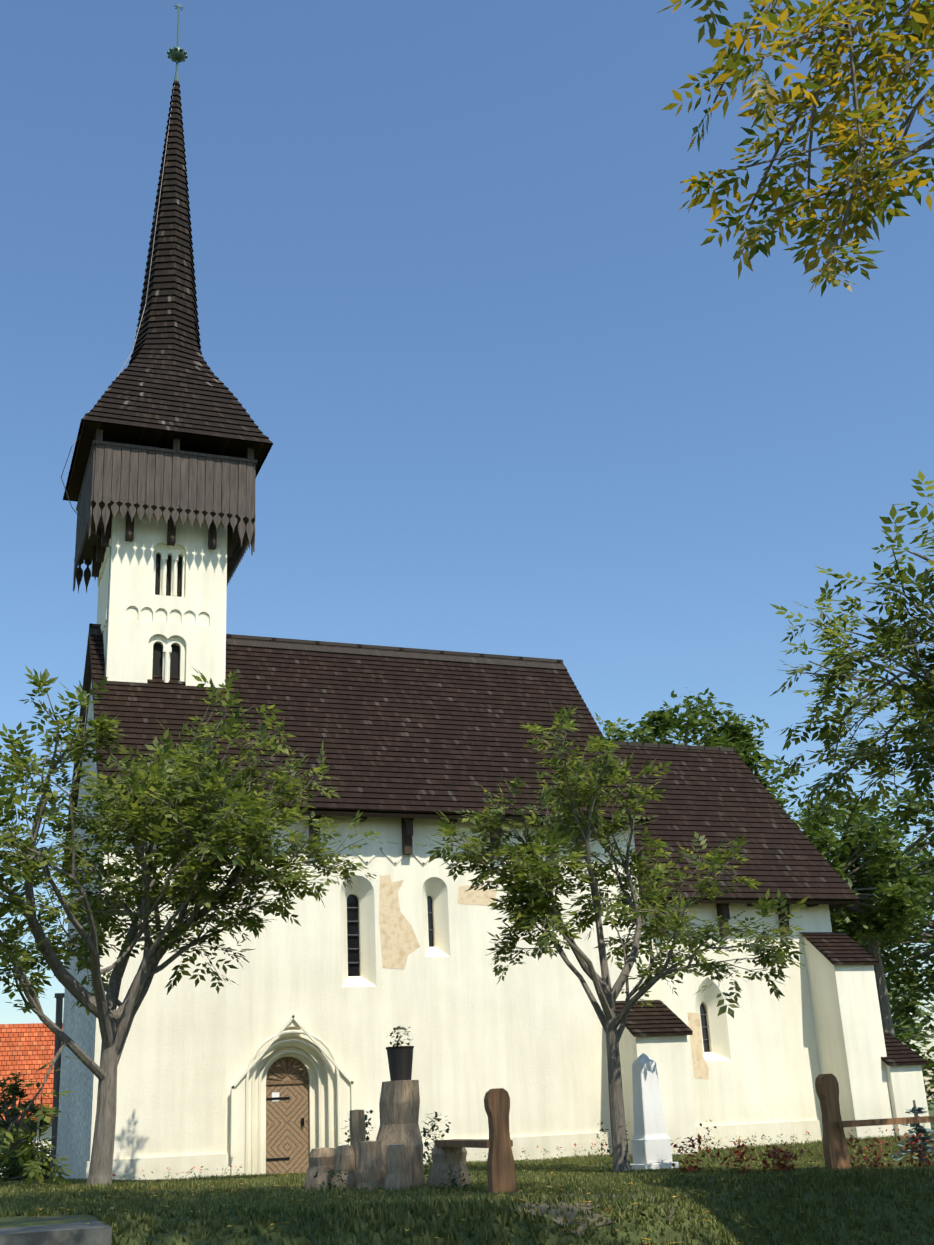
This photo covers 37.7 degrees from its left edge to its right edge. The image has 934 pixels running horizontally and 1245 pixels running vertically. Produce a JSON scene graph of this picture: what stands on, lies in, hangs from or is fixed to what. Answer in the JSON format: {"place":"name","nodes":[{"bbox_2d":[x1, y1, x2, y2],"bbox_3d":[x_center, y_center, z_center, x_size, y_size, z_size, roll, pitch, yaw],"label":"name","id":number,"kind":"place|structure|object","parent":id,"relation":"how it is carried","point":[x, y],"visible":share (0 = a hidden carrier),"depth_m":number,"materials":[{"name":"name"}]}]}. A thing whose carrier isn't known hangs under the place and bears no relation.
{"place":"outdoors","nodes":[
{"label":"outdoors","id":0,"kind":"place"},
{"bbox_2d":[55,679,103,1178],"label":"side wall","id":1,"kind":"structure","parent":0,"point":[74,1122],"depth_m":30.96,"materials":[{"name":"white paint"}]},
{"bbox_2d":[97,538,111,632],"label":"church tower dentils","id":2,"kind":"object","parent":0,"point":[104,620],"visible":0.52,"depth_m":34.45,"materials":[{"name":"white paint"}]},
{"bbox_2d":[97,510,226,687],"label":"church tower","id":3,"kind":"structure","parent":0,"point":[143,619],"depth_m":33.88,"materials":[{"name":"white paint"}]},
{"bbox_2d":[91,455,232,576],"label":"church tower consoles","id":4,"kind":"object","parent":3,"relation":"attached to","point":[99,551],"visible":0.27,"depth_m":34.71,"materials":[{"name":"brown wood"}]},
{"bbox_2d":[73,429,256,597],"bbox_3d":[-8.034,-2.830,36.158,4.120,3.250,4.120,5,-21,-20],"label":"wooden belfry gallery","id":5,"kind":"object","parent":3,"relation":"on","point":[234,508],"visible":0.73,"depth_m":34.46,"materials":[{"name":"brown wood"}]},
{"bbox_2d":[63,81,272,501],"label":"church spire","id":6,"kind":"structure","parent":5,"relation":"on","point":[167,386],"depth_m":36.30,"materials":[{"name":"brown wood"}]},
{"bbox_2d":[61,84,174,677],"bbox_3d":[-9.019,-6.105,35.826,3.187,22.501,0.423,22,-31,-49],"label":"lightning conductor cable","id":7,"kind":"object","parent":6,"relation":"attached to","point":[117,376],"visible":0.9,"depth_m":33.91,"materials":[{"name":"black metal"}]},
{"bbox_2d":[174,6,178,80],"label":"finial rod","id":8,"kind":"object","parent":6,"relation":"on","point":[176,78],"visible":0.67,"depth_m":41.51,"materials":[{"name":"grey metal"}]},
{"bbox_2d":[167,3,187,62],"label":"finial ornament","id":9,"kind":"object","parent":8,"relation":"on","point":[175,53],"visible":0.96,"depth_m":41.27,"materials":[{"name":"green metal"}]},
{"bbox_2d":[152,554,181,675],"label":"tower window openings","id":10,"kind":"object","parent":3,"relation":"in","point":[157,659],"depth_m":33.78,"materials":[{"name":"black"}]},
{"bbox_2d":[161,554,178,682],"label":"window columns","id":11,"kind":"structure","parent":3,"relation":"attached to","point":[167,651],"depth_m":34.06,"materials":[{"name":"white paint"}]},
{"bbox_2d":[87,623,735,751],"bbox_3d":[-0.830,1.916,37.245,18.460,2.440,0.589,5,-21,-20],"label":"roof ridge cap","id":12,"kind":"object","parent":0,"point":[391,652],"depth_m":37.16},
{"bbox_2d":[0,1100,933,1244],"bbox_3d":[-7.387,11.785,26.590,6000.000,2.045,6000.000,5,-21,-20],"label":"ground","id":13,"kind":"structure","parent":0,"point":[24,1221],"depth_m":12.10,"materials":[{"name":"green plant"}]},
{"bbox_2d":[0,1145,50,1181],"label":"shrub","id":14,"kind":"object","parent":13,"relation":"on","point":[12,1164],"depth_m":35.65,"materials":[{"name":"green plant"}]},
{"bbox_2d":[0,1072,51,1181],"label":"thuja bush","id":15,"kind":"object","parent":13,"relation":"on","point":[20,1094],"depth_m":37.46,"materials":[{"name":"green plant"}]},
{"bbox_2d":[1,1120,51,1173],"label":"house walls","id":16,"kind":"structure","parent":13,"relation":"on","point":[48,1131],"depth_m":53.95,"materials":[{"name":"paint"}]},
{"bbox_2d":[0,1023,62,1120],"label":"house roof","id":17,"kind":"structure","parent":16,"relation":"on","point":[27,1050],"depth_m":56.79,"materials":[{"name":"tile"}]},
{"bbox_2d":[0,1220,111,1244],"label":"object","id":18,"kind":"structure","parent":13,"relation":"on","point":[94,1232],"depth_m":10.13,"materials":[{"name":"grey stone"}]},
{"bbox_2d":[50,993,63,1179],"bbox_3d":[-10.529,12.341,35.038,0.340,5.502,0.240,5,-21,-20],"label":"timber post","id":19,"kind":"object","parent":13,"relation":"on","point":[59,997],"visible":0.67,"depth_m":35.20,"materials":[{"name":"brown wood"}]},
{"bbox_2d":[0,665,396,1186],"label":"tree","id":20,"kind":"object","parent":13,"relation":"on","point":[255,811],"depth_m":21.04,"materials":[{"name":"green plant"}]},
{"bbox_2d":[304,1080,470,1191],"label":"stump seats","id":21,"kind":"object","parent":13,"relation":"on","point":[382,1161],"visible":0.83,"depth_m":16.59,"materials":[{"name":"grey wood"}]},
{"bbox_2d":[314,1080,401,1148],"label":"stump seat tops","id":22,"kind":"object","parent":21,"relation":"attached to","point":[362,1141],"visible":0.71,"depth_m":16.57,"materials":[{"name":"brown wood"}]},
{"bbox_2d":[386,1046,413,1080],"bbox_3d":[-0.840,5.570,17.261,0.370,0.410,0.361,5,-21,-20],"label":"flower pot","id":23,"kind":"object","parent":21,"relation":"on","point":[400,1059],"visible":0.94,"depth_m":17.15,"materials":[{"name":"grey ceramic"}]},
{"bbox_2d":[156,1185,682,1236],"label":"bare ground patches","id":24,"kind":"object","parent":13,"relation":"on","point":[544,1205],"visible":0.17,"depth_m":12.18,"materials":[{"name":"brown soil"}]},
{"bbox_2d":[90,810,831,1159],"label":"church walls","id":25,"kind":"structure","parent":13,"relation":"on","point":[528,1034],"depth_m":30.69,"materials":[{"name":"white paint"}]},
{"bbox_2d":[231,1020,350,1175],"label":"portal pinnacles","id":26,"kind":"object","parent":25,"relation":"attached to","point":[237,1159],"visible":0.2,"depth_m":28.29,"materials":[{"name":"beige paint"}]},
{"bbox_2d":[246,1027,336,1174],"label":"church portal orders","id":27,"kind":"object","parent":25,"relation":"attached to","point":[313,1097],"visible":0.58,"depth_m":29.06,"materials":[{"name":"white paint"}]},
{"bbox_2d":[266,1057,308,1173],"bbox_3d":[-3.822,10.427,29.024,0.990,2.520,0.050,5,-21,-20],"label":"church door","id":28,"kind":"structure","parent":27,"relation":"in","point":[287,1133],"depth_m":28.95,"materials":[{"name":"brown wood"}]},
{"bbox_2d":[272,1092,278,1101],"bbox_3d":[-4.062,10.069,29.032,0.160,0.180,0.001,5,-21,-20],"label":"door notice","id":29,"kind":"object","parent":28,"relation":"attached to","point":[275,1094],"visible":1,"depth_m":29.04,"materials":[{"name":"white paper"}]},
{"bbox_2d":[266,1097,303,1160],"bbox_3d":[-3.835,10.666,28.846,0.830,1.250,0.090,5,-21,-20],"label":"door hardware","id":30,"kind":"object","parent":28,"relation":"attached to","point":[302,1123],"visible":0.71,"depth_m":28.97,"materials":[{"name":"black metal"}]},
{"bbox_2d":[266,1057,308,1084],"bbox_3d":[-3.850,9.598,29.289,1.000,0.540,0.034,5,-21,-20],"label":"fanlight","id":31,"kind":"object","parent":28,"relation":"attached to","point":[292,1081],"visible":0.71,"depth_m":29.25,"materials":[{"name":"brown wood"}]},
{"bbox_2d":[245,1030,340,1174],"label":"church portal rolls","id":32,"kind":"object","parent":27,"relation":"attached to","point":[316,1050],"visible":0.85,"depth_m":28.82,"materials":[{"name":"white paint"}]},
{"bbox_2d":[230,1015,353,1156],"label":"portal gable molding","id":33,"kind":"structure","parent":25,"relation":"attached to","point":[318,1045],"depth_m":28.95,"materials":[{"name":"white paint"}]},
{"bbox_2d":[347,894,359,975],"bbox_3d":[-2.584,7.056,30.868,0.600,2.030,0.001,5,-21,-20],"label":"window pane","id":34,"kind":"structure","parent":25,"relation":"attached to","point":[353,941],"depth_m":30.86,"materials":[{"name":"black glass"}]},
{"bbox_2d":[347,907,359,962],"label":"window bars","id":35,"kind":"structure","parent":25,"relation":"attached to","point":[353,934],"depth_m":30.83,"materials":[{"name":"grey metal"}]},
{"bbox_2d":[121,844,618,865],"bbox_3d":[-1.807,5.345,31.327,11.968,0.408,0.026,5,-21,-20],"label":"church zigzag frieze","id":36,"kind":"object","parent":25,"relation":"attached to","point":[389,856],"visible":0.21,"depth_m":31.31,"materials":[{"name":"white paint"}]},
{"bbox_2d":[427,896,433,946],"bbox_3d":[-0.862,6.913,31.622,0.300,1.370,0.001,5,-21,-20],"label":"window","id":37,"kind":"structure","parent":25,"relation":"attached to","point":[430,919],"depth_m":31.63,"materials":[{"name":"black glass"}]},
{"bbox_2d":[86,1120,822,1180],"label":"wall plinth","id":38,"kind":"structure","parent":25,"relation":"attached to","point":[214,1164],"depth_m":30.32,"materials":[{"name":"white paint"}]},
{"bbox_2d":[64,628,858,909],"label":"church roof timbers","id":39,"kind":"object","parent":25,"relation":"on","point":[832,904],"visible":0.15,"depth_m":34.23,"materials":[{"name":"brown wood"}]},
{"bbox_2d":[65,636,861,901],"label":"church roof shingles","id":40,"kind":"object","parent":39,"relation":"on","point":[402,735],"visible":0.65,"depth_m":34.71,"materials":[{"name":"brown wood"}]},
{"bbox_2d":[379,874,708,1079],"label":"church fresco patches","id":41,"kind":"object","parent":25,"relation":"attached to","point":[399,943],"visible":0.89,"depth_m":30.97,"materials":[{"name":"beige paint"}]},
{"bbox_2d":[309,815,818,935],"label":"church eave corbels","id":42,"kind":"object","parent":25,"relation":"attached to","point":[407,849],"visible":0.15,"depth_m":32.35,"materials":[{"name":"brown wood"}]},
{"bbox_2d":[700,1003,709,1051],"bbox_3d":[5.883,10.066,34.032,0.440,1.400,0.001,5,-21,-20],"label":"window","id":43,"kind":"structure","parent":25,"relation":"in","point":[704,1029],"depth_m":34.03,"materials":[{"name":"glass"}]},
{"bbox_2d":[616,934,930,1154],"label":"buttresses","id":44,"kind":"structure","parent":25,"relation":"attached to","point":[850,1042],"depth_m":33.41,"materials":[{"name":"white paint"}]},
{"bbox_2d":[615,932,926,1065],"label":"buttress roofs","id":45,"kind":"structure","parent":44,"relation":"on","point":[660,1018],"depth_m":33.79,"materials":[{"name":"brown wood"}]},
{"bbox_2d":[0,1152,921,1244],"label":"leaf litter","id":46,"kind":"object","parent":13,"relation":"on","point":[441,1214],"visible":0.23,"depth_m":14.58,"materials":[{"name":"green plant"}]},
{"bbox_2d":[124,1026,909,1191],"bbox_3d":[4.139,8.723,24.759,19.135,2.186,14.757,5,-21,-20],"label":"flower foliage","id":47,"kind":"object","parent":13,"relation":"on","point":[426,1144],"visible":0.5,"depth_m":17.49,"materials":[{"name":"green plant"}]},
{"bbox_2d":[112,1032,924,1176],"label":"flower blossoms","id":48,"kind":"object","parent":47,"relation":"attached to","point":[543,1147],"visible":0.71,"depth_m":30.03,"materials":[{"name":"red plant"}]},
{"bbox_2d":[416,701,808,1171],"bbox_3d":[2.272,5.383,23.404,6.106,8.106,7.131,5,-21,-20],"label":"tree","id":49,"kind":"object","parent":13,"relation":"on","point":[524,921],"depth_m":23.69,"materials":[{"name":"green plant"}]},
{"bbox_2d":[630,1053,678,1169],"bbox_3d":[3.243,8.796,24.434,0.672,2.100,0.672,5,-21,-20],"label":"obelisk monument","id":50,"kind":"object","parent":13,"relation":"on","point":[651,1143],"visible":0.75,"depth_m":24.25,"materials":[{"name":"white stone"}]},
{"bbox_2d":[434,1074,933,1193],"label":"carved bench posts","id":51,"kind":"object","parent":13,"relation":"on","point":[501,1174],"visible":0.9,"depth_m":15.87,"materials":[{"name":"brown wood"}]},
{"bbox_2d":[663,1133,933,1172],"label":"red shrub leaves","id":52,"kind":"object","parent":13,"relation":"on","point":[778,1164],"visible":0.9,"depth_m":21.11,"materials":[{"name":"red plant"}]},
{"bbox_2d":[861,821,933,1040],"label":"tree","id":53,"kind":"object","parent":13,"relation":"on","point":[896,975],"depth_m":55.63,"materials":[{"name":"green plant"}]},
{"bbox_2d":[888,971,933,1082],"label":"bush","id":54,"kind":"object","parent":13,"relation":"on","point":[929,1066],"depth_m":70.66,"materials":[{"name":"green plant"}]},
{"bbox_2d":[891,1100,933,1162],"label":"blue spruce","id":55,"kind":"object","parent":13,"relation":"on","point":[924,1131],"depth_m":23.94,"materials":[{"name":"teal plant"}]},
{"bbox_2d":[0,0,933,1099],"label":"sky","id":56,"kind":"structure","parent":0,"point":[509,397],"materials":[{"name":"blue"}]},
{"bbox_2d":[603,687,799,816],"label":"tree","id":57,"kind":"object","parent":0,"point":[663,722],"depth_m":45.53,"materials":[{"name":"green plant"}]},
{"bbox_2d":[657,0,933,296],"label":"tree branches","id":58,"kind":"object","parent":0,"point":[920,24],"depth_m":6.64,"materials":[{"name":"green plant"}]},
{"bbox_2d":[758,470,933,839],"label":"tree","id":59,"kind":"object","parent":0,"point":[921,693],"depth_m":18.49,"materials":[{"name":"green plant"}]},
{"bbox_2d":[783,785,933,1036],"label":"tree","id":60,"kind":"object","parent":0,"point":[840,814],"depth_m":49.09,"materials":[{"name":"green plant"}]},
{"bbox_2d":[792,810,933,945],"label":"tree","id":61,"kind":"object","parent":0,"point":[877,921],"depth_m":43.99,"materials":[{"name":"green plant"}]},
{"bbox_2d":[888,979,933,1109],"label":"bush","id":62,"kind":"object","parent":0,"point":[925,1042],"depth_m":89.50,"materials":[{"name":"green plant"}]}
]}

